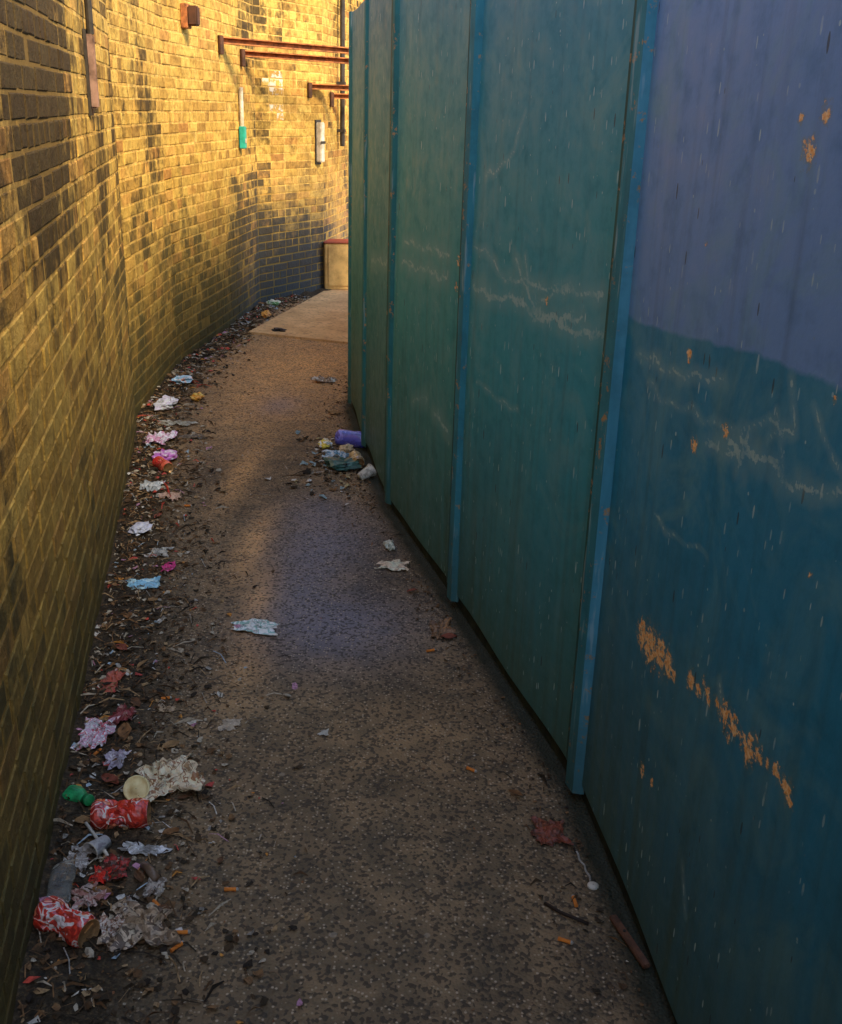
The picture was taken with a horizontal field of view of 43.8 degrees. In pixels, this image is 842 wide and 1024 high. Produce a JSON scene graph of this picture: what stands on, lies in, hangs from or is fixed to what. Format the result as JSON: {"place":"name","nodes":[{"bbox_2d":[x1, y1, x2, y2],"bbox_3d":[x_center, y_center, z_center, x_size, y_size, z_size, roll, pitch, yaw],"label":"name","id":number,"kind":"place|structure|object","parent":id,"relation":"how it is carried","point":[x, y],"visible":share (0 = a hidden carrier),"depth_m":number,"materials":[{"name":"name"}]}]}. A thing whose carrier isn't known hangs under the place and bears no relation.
{"place":"outdoors","nodes":[
{"label":"outdoors","id":0,"kind":"place"},
{"bbox_2d":[249,290,347,343],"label":"pavement","id":1,"kind":"structure","parent":0,"point":[322,316],"depth_m":8.01,"materials":[{"name":"concrete"}]},
{"bbox_2d":[272,327,286,331],"bbox_3d":[-1.038,-1.329,7.646,0.119,0.040,0.078,2,21,0],"label":"rubber lump","id":2,"kind":"object","parent":1,"relation":"on","point":[276,329],"visible":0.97,"depth_m":7.62,"materials":[{"name":"black rubber"}]},
{"bbox_2d":[324,239,347,289],"bbox_3d":[-0.712,-2.245,9.499,0.358,0.418,0.312,-3,21,-11],"label":"utility box","id":3,"kind":"object","parent":1,"relation":"on","point":[335,264],"visible":0.33,"depth_m":9.36,"materials":[{"name":"beige paint"}]},
{"bbox_2d":[328,247,347,285],"bbox_3d":[-0.686,-2.197,9.378,0.290,0.340,0.008,-3,21,-11],"label":"door","id":4,"kind":"structure","parent":3,"relation":"in","point":[337,256],"depth_m":9.36,"materials":[{"name":"beige paint"}]},
{"bbox_2d":[12,288,675,1023],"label":"path","id":5,"kind":"structure","parent":0,"point":[396,698],"depth_m":2.58,"materials":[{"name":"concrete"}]},
{"bbox_2d":[47,860,75,903],"bbox_3d":[-0.738,0.775,2.139,0.053,0.038,0.154,-3,21,-11],"label":"plastic bottle","id":6,"kind":"object","parent":5,"relation":"on","point":[61,878],"visible":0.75,"depth_m":2.15,"materials":[{"name":"white"}]},
{"bbox_2d":[33,896,99,947],"bbox_3d":[-0.702,0.812,2.072,0.124,0.071,0.071,12,45,26],"label":"drink can","id":7,"kind":"object","parent":5,"relation":"on","point":[67,923],"visible":0.98,"depth_m":2.06,"materials":[{"name":"metal"}]},
{"bbox_2d":[62,785,94,805],"bbox_3d":[-0.800,0.668,2.452,0.076,0.041,0.052,6,19,39],"label":"bottle piece","id":8,"kind":"object","parent":5,"relation":"on","point":[80,794],"visible":0.97,"depth_m":2.44,"materials":[{"name":"green glass"}]},
{"bbox_2d":[63,845,93,873],"bbox_3d":[-0.742,0.747,2.268,0.060,0.011,0.102,2,21,0],"label":"paper scrap","id":9,"kind":"object","parent":5,"relation":"on","point":[82,862],"visible":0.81,"depth_m":2.27,"materials":[{"name":"white paper"}]},
{"bbox_2d":[74,815,89,822],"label":"dry leaf","id":10,"kind":"object","parent":5,"relation":"on","point":[80,819],"visible":0.71,"depth_m":2.38,"materials":[{"name":"brown plant"}]},
{"bbox_2d":[71,881,106,909],"bbox_3d":[-0.689,0.786,2.150,0.083,0.015,0.075,-12,25,-32],"label":"paper scrap","id":11,"kind":"object","parent":5,"relation":"on","point":[90,896],"visible":0.97,"depth_m":2.15,"materials":[{"name":"paper"}]},
{"bbox_2d":[70,716,119,750],"bbox_3d":[-0.841,0.569,2.705,0.096,0.025,0.146,2,21,0],"label":"crumpled wrapper","id":12,"kind":"object","parent":5,"relation":"on","point":[93,733],"visible":1,"depth_m":2.71,"materials":[{"name":"pink plastic"}]},
{"bbox_2d":[82,835,110,860],"bbox_3d":[-0.709,0.735,2.299,0.045,0.045,0.050,29,25,19],"label":"paper cup","id":13,"kind":"object","parent":5,"relation":"on","point":[100,844],"visible":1,"depth_m":2.29,"materials":[{"name":"white paper"}]},
{"bbox_2d":[84,822,108,855],"bbox_3d":[-0.712,0.731,2.315,0.010,0.026,0.140,-15,26,-36],"label":"straw","id":14,"kind":"object","parent":5,"relation":"on","point":[93,833],"visible":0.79,"depth_m":2.33,"materials":[{"name":"white plastic"}]},
{"bbox_2d":[88,865,111,883],"bbox_3d":[-0.675,0.767,2.211,0.046,0.017,0.050,2,21,0],"label":"paper scrap","id":15,"kind":"object","parent":5,"relation":"on","point":[101,875],"visible":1,"depth_m":2.21,"materials":[{"name":"red paper"}]},
{"bbox_2d":[92,886,113,895],"bbox_3d":[-0.659,0.785,2.167,0.048,0.009,0.028,12,25,11],"label":"dry leaf","id":16,"kind":"object","parent":5,"relation":"on","point":[108,890],"visible":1,"depth_m":2.17,"materials":[{"name":"brown plant"}]},
{"bbox_2d":[101,773,118,784],"bbox_3d":[-0.752,0.646,2.532,0.052,0.015,0.029,19,33,20],"label":"dry leaf","id":17,"kind":"object","parent":5,"relation":"on","point":[112,777],"visible":1,"depth_m":2.53,"materials":[{"name":"red plant"}]},
{"bbox_2d":[90,853,132,881],"bbox_3d":[-0.653,0.761,2.237,0.073,0.019,0.099,5,21,9],"label":"foil scrap","id":18,"kind":"object","parent":5,"relation":"on","point":[111,859],"visible":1,"depth_m":2.24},
{"bbox_2d":[98,911,124,938],"bbox_3d":[-0.619,0.817,2.082,0.070,0.024,0.065,12,23,25],"label":"crumpled wrapper","id":19,"kind":"object","parent":5,"relation":"on","point":[112,924],"visible":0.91,"depth_m":2.08,"materials":[{"name":"white paper"}]},
{"bbox_2d":[97,668,126,693],"bbox_3d":[-0.878,0.480,2.961,0.061,0.009,0.147,2,21,0],"label":"dry leaf","id":20,"kind":"object","parent":5,"relation":"on","point":[116,677],"visible":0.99,"depth_m":2.97,"materials":[{"name":"red plant"}]},
{"bbox_2d":[103,749,131,769],"bbox_3d":[-0.765,0.615,2.608,0.066,0.017,0.094,2,21,0],"label":"paper scrap","id":21,"kind":"object","parent":5,"relation":"on","point":[110,757],"visible":1,"depth_m":2.62,"materials":[{"name":"paper"}]},
{"bbox_2d":[90,797,150,829],"bbox_3d":[-0.687,0.691,2.397,0.127,0.072,0.072,-1,-2,-7],"label":"drink can","id":22,"kind":"object","parent":5,"relation":"on","point":[130,813],"visible":0.99,"depth_m":2.37,"materials":[{"name":"metal"}]},
{"bbox_2d":[114,644,126,649],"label":"dry leaf","id":23,"kind":"object","parent":5,"relation":"on","point":[122,646],"visible":1,"depth_m":3.15,"materials":[{"name":"red plant"}]},
{"bbox_2d":[108,703,136,724],"bbox_3d":[-0.791,0.535,2.784,0.063,0.024,0.106,2,21,0],"label":"paper scrap","id":24,"kind":"object","parent":5,"relation":"on","point":[123,712],"visible":1,"depth_m":2.78,"materials":[{"name":"pink paper"}]},
{"bbox_2d":[118,722,131,740],"bbox_3d":[-0.772,0.570,2.726,0.035,0.008,0.064,-3,33,-9],"label":"dry leaf","id":25,"kind":"object","parent":5,"relation":"on","point":[126,726],"visible":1,"depth_m":2.73,"materials":[{"name":"brown plant"}]},
{"bbox_2d":[119,894,138,906],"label":"foil scrap","id":26,"kind":"object","parent":5,"relation":"on","point":[129,897],"visible":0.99,"depth_m":2.16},
{"bbox_2d":[130,697,140,706],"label":"dry leaf","id":27,"kind":"object","parent":5,"relation":"on","point":[135,701],"visible":1,"depth_m":2.86,"materials":[{"name":"brown plant"}]},
{"bbox_2d":[97,899,180,951],"bbox_3d":[-0.555,0.815,2.092,0.162,0.034,0.143,0,21,-5],"label":"crumpled wrapper","id":28,"kind":"object","parent":5,"relation":"on","point":[150,925],"visible":1,"depth_m":2.08,"materials":[{"name":"beige paper"}]},
{"bbox_2d":[134,870,143,881],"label":"dry leaf","id":29,"kind":"object","parent":5,"relation":"on","point":[139,875],"visible":1,"depth_m":2.22,"materials":[{"name":"brown plant"}]},
{"bbox_2d":[128,521,152,535],"bbox_3d":[-1.075,0.059,4.011,0.081,0.027,0.125,2,21,0],"label":"tissue","id":30,"kind":"object","parent":5,"relation":"on","point":[137,528],"visible":1,"depth_m":3.99,"materials":[{"name":"white paper"}]},
{"bbox_2d":[125,576,160,588],"bbox_3d":[-0.953,0.241,3.573,0.130,0.015,0.095,0,21,-5],"label":"crumpled wrapper","id":31,"kind":"object","parent":5,"relation":"on","point":[154,581],"visible":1,"depth_m":3.57,"materials":[{"name":"blue plastic"}]},
{"bbox_2d":[137,659,148,667],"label":"dry leaf","id":32,"kind":"object","parent":5,"relation":"on","point":[139,664],"visible":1,"depth_m":3.08,"materials":[{"name":"beige plant"}]},
{"bbox_2d":[118,841,171,855],"bbox_3d":[-0.609,0.743,2.311,0.121,0.014,0.038,5,21,8],"label":"paper strip","id":33,"kind":"object","parent":5,"relation":"on","point":[134,848],"visible":1,"depth_m":2.31,"materials":[{"name":"white paper"}]},
{"bbox_2d":[140,861,160,881],"bbox_3d":[-0.576,0.766,2.229,0.021,0.023,0.059,-17,28,-39],"label":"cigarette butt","id":34,"kind":"object","parent":5,"relation":"on","point":[149,870],"visible":1,"depth_m":2.22,"materials":[{"name":"brown paper"}]},
{"bbox_2d":[146,597,157,600],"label":"dry leaf","id":35,"kind":"object","parent":5,"relation":"on","point":[152,599],"visible":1,"depth_m":3.46,"materials":[{"name":"brown plant"}]},
{"bbox_2d":[139,480,165,491],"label":"paper scrap","id":36,"kind":"object","parent":5,"relation":"on","point":[156,485],"visible":1,"depth_m":4.46,"materials":[{"name":"white paper"}]},
{"bbox_2d":[143,877,166,897],"bbox_3d":[-0.558,0.786,2.191,0.044,0.015,0.067,1,21,-3],"label":"plastic scrap","id":37,"kind":"object","parent":5,"relation":"on","point":[151,887],"visible":1,"depth_m":2.19,"materials":[{"name":"white plastic"}]},
{"bbox_2d":[144,547,173,557],"bbox_3d":[-0.961,0.145,3.836,0.093,0.015,0.099,2,21,0],"label":"paper scrap","id":38,"kind":"object","parent":5,"relation":"on","point":[163,551],"visible":1,"depth_m":3.83,"materials":[{"name":"white paper"}]},
{"bbox_2d":[143,430,177,444],"bbox_3d":[-1.269,-0.365,5.093,0.136,0.032,0.208,2,21,0],"label":"crumpled paper","id":39,"kind":"object","parent":5,"relation":"on","point":[161,437],"visible":1,"depth_m":5.09,"materials":[{"name":"pink paper"}]},
{"bbox_2d":[152,456,172,472],"bbox_3d":[-1.160,-0.210,4.705,0.062,0.062,0.109,16,6,-44],"label":"drink can","id":40,"kind":"object","parent":5,"relation":"on","point":[160,463],"visible":0.97,"depth_m":4.68,"materials":[{"name":"metal"}]},
{"bbox_2d":[23,294,305,1023],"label":"paper crumbs","id":41,"kind":"object","parent":5,"relation":"on","point":[29,979],"visible":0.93,"depth_m":3.01,"materials":[{"name":"white paper"}]},
{"bbox_2d":[152,449,176,460],"bbox_3d":[-1.179,-0.259,4.822,0.107,0.045,0.180,2,21,0],"label":"plastic bag","id":42,"kind":"object","parent":5,"relation":"on","point":[169,454],"visible":0.75,"depth_m":4.80,"materials":[{"name":"plastic"}]},
{"bbox_2d":[159,904,170,908],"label":"dry leaf","id":43,"kind":"object","parent":5,"relation":"on","point":[167,906],"visible":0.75,"depth_m":2.14,"materials":[{"name":"brown plant"}]},
{"bbox_2d":[154,395,178,410],"bbox_3d":[-1.379,-0.592,5.652,0.123,0.056,0.231,2,21,0],"label":"plastic bag","id":44,"kind":"object","parent":5,"relation":"on","point":[164,402],"visible":1,"depth_m":5.61,"materials":[{"name":"white plastic"}]},
{"bbox_2d":[157,704,175,712],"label":"card scrap","id":45,"kind":"object","parent":5,"relation":"on","point":[170,709],"visible":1,"depth_m":2.86,"materials":[{"name":"beige cardboard"}]},
{"bbox_2d":[161,561,175,571],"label":"paper scrap","id":46,"kind":"object","parent":5,"relation":"on","point":[170,566],"visible":1,"depth_m":3.72,"materials":[{"name":"pink paper"}]},
{"bbox_2d":[158,491,180,500],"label":"paper scrap","id":47,"kind":"object","parent":5,"relation":"on","point":[174,496],"visible":1,"depth_m":4.37,"materials":[{"name":"paper"}]},
{"bbox_2d":[135,752,204,801],"bbox_3d":[-0.613,0.641,2.537,0.161,0.038,0.209,-7,23,-21],"label":"crumpled wrapper","id":48,"kind":"object","parent":5,"relation":"on","point":[161,777],"visible":0.93,"depth_m":2.55,"materials":[{"name":"beige paper"}]},
{"bbox_2d":[123,775,149,799],"bbox_3d":[-0.671,0.653,2.471,0.062,0.062,0.013,-15,-19,-5],"label":"tub lid","id":49,"kind":"object","parent":48,"relation":"on","point":[140,784],"visible":0.89,"depth_m":2.47,"materials":[{"name":"beige plastic"}]},
{"bbox_2d":[162,740,179,747],"bbox_3d":[-0.643,0.597,2.690,0.050,0.006,0.028,-11,28,-42],"label":"dry leaf","id":50,"kind":"object","parent":5,"relation":"on","point":[171,743],"visible":1,"depth_m":2.69,"materials":[{"name":"brown plant"}]},
{"bbox_2d":[162,827,179,834],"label":"dry leaf","id":51,"kind":"object","parent":5,"relation":"on","point":[168,831],"visible":1,"depth_m":2.37,"materials":[{"name":"brown plant"}]},
{"bbox_2d":[170,941,183,952],"bbox_3d":[-0.476,0.850,2.049,0.009,0.008,0.033,18,26,36],"label":"cigarette butt","id":52,"kind":"object","parent":5,"relation":"on","point":[174,948],"visible":1,"depth_m":2.04,"materials":[{"name":"paper"}]},
{"bbox_2d":[158,420,198,425],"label":"card scrap","id":53,"kind":"object","parent":5,"relation":"on","point":[182,423],"visible":1,"depth_m":5.37,"materials":[{"name":"grey cardboard"}]},
{"bbox_2d":[171,375,192,383],"bbox_3d":[-1.411,-0.779,6.149,0.131,0.046,0.145,2,21,0],"label":"crumpled wrapper","id":54,"kind":"object","parent":5,"relation":"on","point":[181,379],"visible":1,"depth_m":6.12,"materials":[{"name":"plastic"}]},
{"bbox_2d":[177,795,189,798],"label":"dry leaf","id":55,"kind":"object","parent":5,"relation":"on","point":[182,796],"visible":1,"depth_m":2.49,"materials":[{"name":"brown plant"}]},
{"bbox_2d":[177,930,190,933],"bbox_3d":[-0.475,0.836,2.084,0.033,0.008,0.009,0,21,-5],"label":"cigarette butt","id":56,"kind":"object","parent":5,"relation":"on","point":[184,931],"visible":0.86,"depth_m":2.08,"materials":[{"name":"paper"}]},
{"bbox_2d":[15,294,354,1023],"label":"leaf litter","id":57,"kind":"object","parent":5,"relation":"on","point":[85,982],"visible":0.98,"depth_m":2.93,"materials":[{"name":"brown plant"}]},
{"bbox_2d":[177,433,207,438],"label":"card scrap","id":58,"kind":"object","parent":5,"relation":"on","point":[193,435],"visible":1,"depth_m":5.19,"materials":[{"name":"brown cardboard"}]},
{"bbox_2d":[190,392,204,400],"bbox_3d":[-1.244,-0.645,5.834,0.091,0.037,0.099,-12,25,-32],"label":"crisp packet","id":59,"kind":"object","parent":5,"relation":"on","point":[198,396],"visible":1,"depth_m":5.82},
{"bbox_2d":[218,718,241,730],"bbox_3d":[-0.508,0.568,2.793,0.063,0.005,0.062,2,21,0],"label":"paper flake","id":60,"kind":"object","parent":5,"relation":"on","point":[229,724],"visible":1,"depth_m":2.80,"materials":[{"name":"white paper"}]},
{"bbox_2d":[224,887,238,890],"bbox_3d":[-0.399,0.795,2.207,0.031,0.008,0.009,1,21,-3],"label":"cigarette butt","id":61,"kind":"object","parent":5,"relation":"on","point":[231,888],"visible":1,"depth_m":2.20,"materials":[{"name":"paper"}]},
{"bbox_2d":[231,618,278,634],"bbox_3d":[-0.521,0.360,3.315,0.172,0.010,0.101,5,21,8],"label":"tissue","id":62,"kind":"object","parent":5,"relation":"on","point":[253,625],"visible":1,"depth_m":3.31,"materials":[{"name":"white paper"}]},
{"bbox_2d":[261,310,271,317],"bbox_3d":[-1.210,-1.550,8.184,0.085,0.054,0.155,2,21,0],"label":"crisp packet","id":63,"kind":"object","parent":5,"relation":"on","point":[265,313],"visible":0.99,"depth_m":8.15},
{"bbox_2d":[266,299,280,304],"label":"paper scrap","id":64,"kind":"object","parent":5,"relation":"on","point":[272,302],"visible":1,"depth_m":8.62,"materials":[{"name":"white paper"}]},
{"bbox_2d":[265,430,367,504],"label":"heap crumbs","id":65,"kind":"object","parent":5,"relation":"on","point":[307,470],"visible":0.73,"depth_m":4.74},
{"bbox_2d":[317,728,328,735],"bbox_3d":[-0.259,0.584,2.776,0.032,0.005,0.035,2,21,0],"label":"paper flake","id":66,"kind":"object","parent":5,"relation":"on","point":[324,732],"visible":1,"depth_m":2.77,"materials":[{"name":"white paper"}]},
{"bbox_2d":[310,375,336,381],"bbox_3d":[-0.592,-0.799,6.312,0.136,0.031,0.125,15,25,31],"label":"crumpled paper","id":67,"kind":"object","parent":5,"relation":"on","point":[323,379],"visible":1,"depth_m":6.31,"materials":[{"name":"grey paper"}]},
{"bbox_2d":[317,438,332,448],"bbox_3d":[-0.469,-0.332,5.100,0.075,0.039,0.115,2,21,0],"label":"crisp packet","id":68,"kind":"object","parent":5,"relation":"on","point":[324,443],"visible":1,"depth_m":5.08},
{"bbox_2d":[328,410,340,413],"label":"dry leaf","id":69,"kind":"object","parent":5,"relation":"on","point":[333,411],"visible":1,"depth_m":5.66,"materials":[{"name":"brown plant"}]},
{"bbox_2d":[322,450,349,457],"bbox_3d":[-0.402,-0.279,4.970,0.140,0.025,0.124,-1,21,-7],"label":"crumpled paper","id":70,"kind":"object","parent":5,"relation":"on","point":[334,453],"visible":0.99,"depth_m":4.96,"materials":[{"name":"paper"}]},
{"bbox_2d":[323,457,360,470],"bbox_3d":[-0.362,-0.222,4.812,0.168,0.044,0.129,-3,22,-12],"label":"plastic bag","id":71,"kind":"object","parent":5,"relation":"on","point":[340,464],"visible":1,"depth_m":4.78,"materials":[{"name":"teal plastic"}]},
{"bbox_2d":[339,443,354,452],"bbox_3d":[-0.355,-0.302,5.021,0.074,0.043,0.085,-7,22,-20],"label":"crumpled paper","id":72,"kind":"object","parent":5,"relation":"on","point":[347,448],"visible":0.91,"depth_m":5.01,"materials":[{"name":"beige paper"}]},
{"bbox_2d":[335,429,364,447],"bbox_3d":[-0.341,-0.358,5.146,0.152,0.085,0.085,7,54,14],"label":"drink can","id":73,"kind":"object","parent":5,"relation":"on","point":[345,437],"visible":0.7,"depth_m":5.11,"materials":[{"name":"metal"}]},
{"bbox_2d":[77,312,634,1023],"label":"grit","id":74,"kind":"object","parent":5,"relation":"on","point":[331,704],"visible":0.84,"depth_m":2.70,"materials":[{"name":"grey gravel"}]},
{"bbox_2d":[349,451,364,467],"bbox_3d":[-0.298,-0.242,4.873,0.062,0.062,0.110,21,14,-22],"label":"crumpled paper","id":75,"kind":"object","parent":5,"relation":"on","point":[355,455],"visible":0.76,"depth_m":4.84,"materials":[{"name":"paper"}]},
{"bbox_2d":[357,464,376,480],"bbox_3d":[-0.246,-0.172,4.693,0.072,0.064,0.064,-35,25,-27],"label":"paper cup","id":76,"kind":"object","parent":5,"relation":"on","point":[368,471],"visible":1,"depth_m":4.68,"materials":[{"name":"white paper"}]},
{"bbox_2d":[383,539,394,550],"bbox_3d":[-0.121,0.121,3.951,0.042,0.030,0.077,-2,21,-9],"label":"crumpled paper","id":77,"kind":"object","parent":5,"relation":"on","point":[388,544],"visible":1,"depth_m":3.93,"materials":[{"name":"white paper"}]},
{"bbox_2d":[376,559,409,570],"bbox_3d":[-0.103,0.189,3.793,0.129,0.017,0.102,2,21,0],"label":"crumpled paper","id":78,"kind":"object","parent":5,"relation":"on","point":[396,565],"visible":1,"depth_m":3.79,"materials":[{"name":"beige paper"}]},
{"bbox_2d":[429,617,455,638],"bbox_3d":[0.068,0.371,3.344,0.080,0.014,0.135,-1,21,-6],"label":"dry leaf","id":79,"kind":"object","parent":5,"relation":"on","point":[441,627],"visible":1,"depth_m":3.34,"materials":[{"name":"brown plant"}]},
{"bbox_2d":[441,633,456,637],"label":"dry leaf","id":80,"kind":"object","parent":5,"relation":"on","point":[449,635],"visible":1,"depth_m":3.29,"materials":[{"name":"red plant"}]},
{"bbox_2d":[466,766,476,772],"bbox_3d":[0.128,0.648,2.634,0.030,0.008,0.009,15,25,32],"label":"cigarette butt","id":81,"kind":"object","parent":5,"relation":"on","point":[471,769],"visible":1,"depth_m":2.63,"materials":[{"name":"paper"}]},
{"bbox_2d":[509,789,522,795],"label":"dry leaf","id":82,"kind":"object","parent":5,"relation":"on","point":[517,792],"visible":1,"depth_m":2.54,"materials":[{"name":"brown plant"}]},
{"bbox_2d":[530,815,573,845],"bbox_3d":[0.298,0.735,2.411,0.096,0.008,0.106,2,21,0],"label":"dry leaf","id":83,"kind":"object","parent":5,"relation":"on","point":[550,832],"visible":1,"depth_m":2.41,"materials":[{"name":"brown plant"}]},
{"bbox_2d":[558,936,573,944],"bbox_3d":[0.290,0.859,2.096,0.032,0.008,0.009,10,23,21],"label":"cigarette butt","id":84,"kind":"object","parent":5,"relation":"on","point":[570,942],"visible":1,"depth_m":2.09,"materials":[{"name":"paper"}]},
{"bbox_2d":[544,901,588,924],"bbox_3d":[0.299,0.830,2.166,0.104,0.013,0.015,15,25,31],"label":"twig","id":85,"kind":"object","parent":5,"relation":"on","point":[566,914],"visible":1,"depth_m":2.16,"materials":[{"name":"brown wood"}]},
{"bbox_2d":[571,895,577,906],"bbox_3d":[0.323,0.817,2.203,0.009,0.008,0.033,-1,21,-7],"label":"cigarette butt","id":86,"kind":"object","parent":5,"relation":"on","point":[575,902],"visible":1,"depth_m":2.19,"materials":[{"name":"paper"}]},
{"bbox_2d":[576,851,598,889],"bbox_3d":[0.362,0.784,2.300,0.025,0.007,0.132,-2,21,-8],"label":"bead chain","id":87,"kind":"object","parent":5,"relation":"on","point":[592,885],"visible":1,"depth_m":2.25,"materials":[{"name":"white plastic"}]},
{"bbox_2d":[348,0,841,1023],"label":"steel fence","id":88,"kind":"object","parent":5,"relation":"on","point":[594,322],"visible":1,"depth_m":2.00,"materials":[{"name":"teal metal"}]},
{"bbox_2d":[609,914,649,968],"bbox_3d":[0.417,0.856,2.093,0.016,0.013,0.143,-5,22,-17],"label":"timber lath","id":89,"kind":"object","parent":5,"relation":"on","point":[638,954],"visible":1,"depth_m":2.08,"materials":[{"name":"brown wood"}]},
{"bbox_2d":[312,361,643,1023],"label":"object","id":90,"kind":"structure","parent":0,"point":[621,985],"depth_m":2.66,"materials":[{"name":"brown plant"}]},
{"label":"ground","id":91,"kind":"structure","parent":0,"visible":0},
{"bbox_2d":[0,0,362,1023],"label":"brick wall","id":92,"kind":"structure","parent":91,"relation":"on","point":[156,224],"depth_m":3.79,"materials":[{"name":"brick"}]},
{"bbox_2d":[82,0,99,115],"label":"conduit box","id":93,"kind":"object","parent":92,"relation":"attached to","point":[90,66],"visible":1,"depth_m":3.64,"materials":[{"name":"plastic"}]},
{"bbox_2d":[180,3,199,28],"bbox_3d":[-1.384,-2.979,6.292,0.097,0.135,0.100,3,21,5],"label":"wall bracket","id":94,"kind":"object","parent":92,"relation":"attached to","point":[190,15],"depth_m":6.26,"materials":[{"name":"metal"}]},
{"bbox_2d":[239,87,246,148],"bbox_3d":[-1.308,-2.885,7.673,0.045,0.420,0.066,3,21,4],"label":"conduit box","id":95,"kind":"object","parent":92,"relation":"attached to","point":[242,137],"visible":1,"depth_m":7.67,"materials":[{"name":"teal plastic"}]},
{"bbox_2d":[217,35,348,54],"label":"brace beam","id":96,"kind":"structure","parent":92,"relation":"attached to","point":[222,40],"depth_m":7.39,"materials":[{"name":"metal"}]},
{"bbox_2d":[240,49,348,66],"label":"brace beam","id":97,"kind":"structure","parent":92,"relation":"attached to","point":[244,53],"depth_m":7.94,"materials":[{"name":"metal"}]},
{"bbox_2d":[315,120,325,163],"bbox_3d":[-0.859,-3.159,8.947,0.062,0.360,0.080,12,23,26],"label":"junction box","id":98,"kind":"object","parent":92,"relation":"attached to","point":[320,142],"visible":1,"depth_m":8.93,"materials":[{"name":"white plastic"}]},
{"bbox_2d":[307,83,348,97],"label":"brace beam","id":99,"kind":"structure","parent":92,"relation":"attached to","point":[310,86],"depth_m":8.78,"materials":[{"name":"metal"}]},
{"bbox_2d":[329,92,348,106],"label":"brace beam","id":100,"kind":"structure","parent":92,"relation":"attached to","point":[333,96],"depth_m":9.17,"materials":[{"name":"metal"}]},
{"bbox_2d":[337,0,345,145],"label":"drain pipe","id":101,"kind":"object","parent":92,"relation":"attached to","point":[342,130],"visible":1,"depth_m":9.34,"materials":[{"name":"metal"}]}
]}

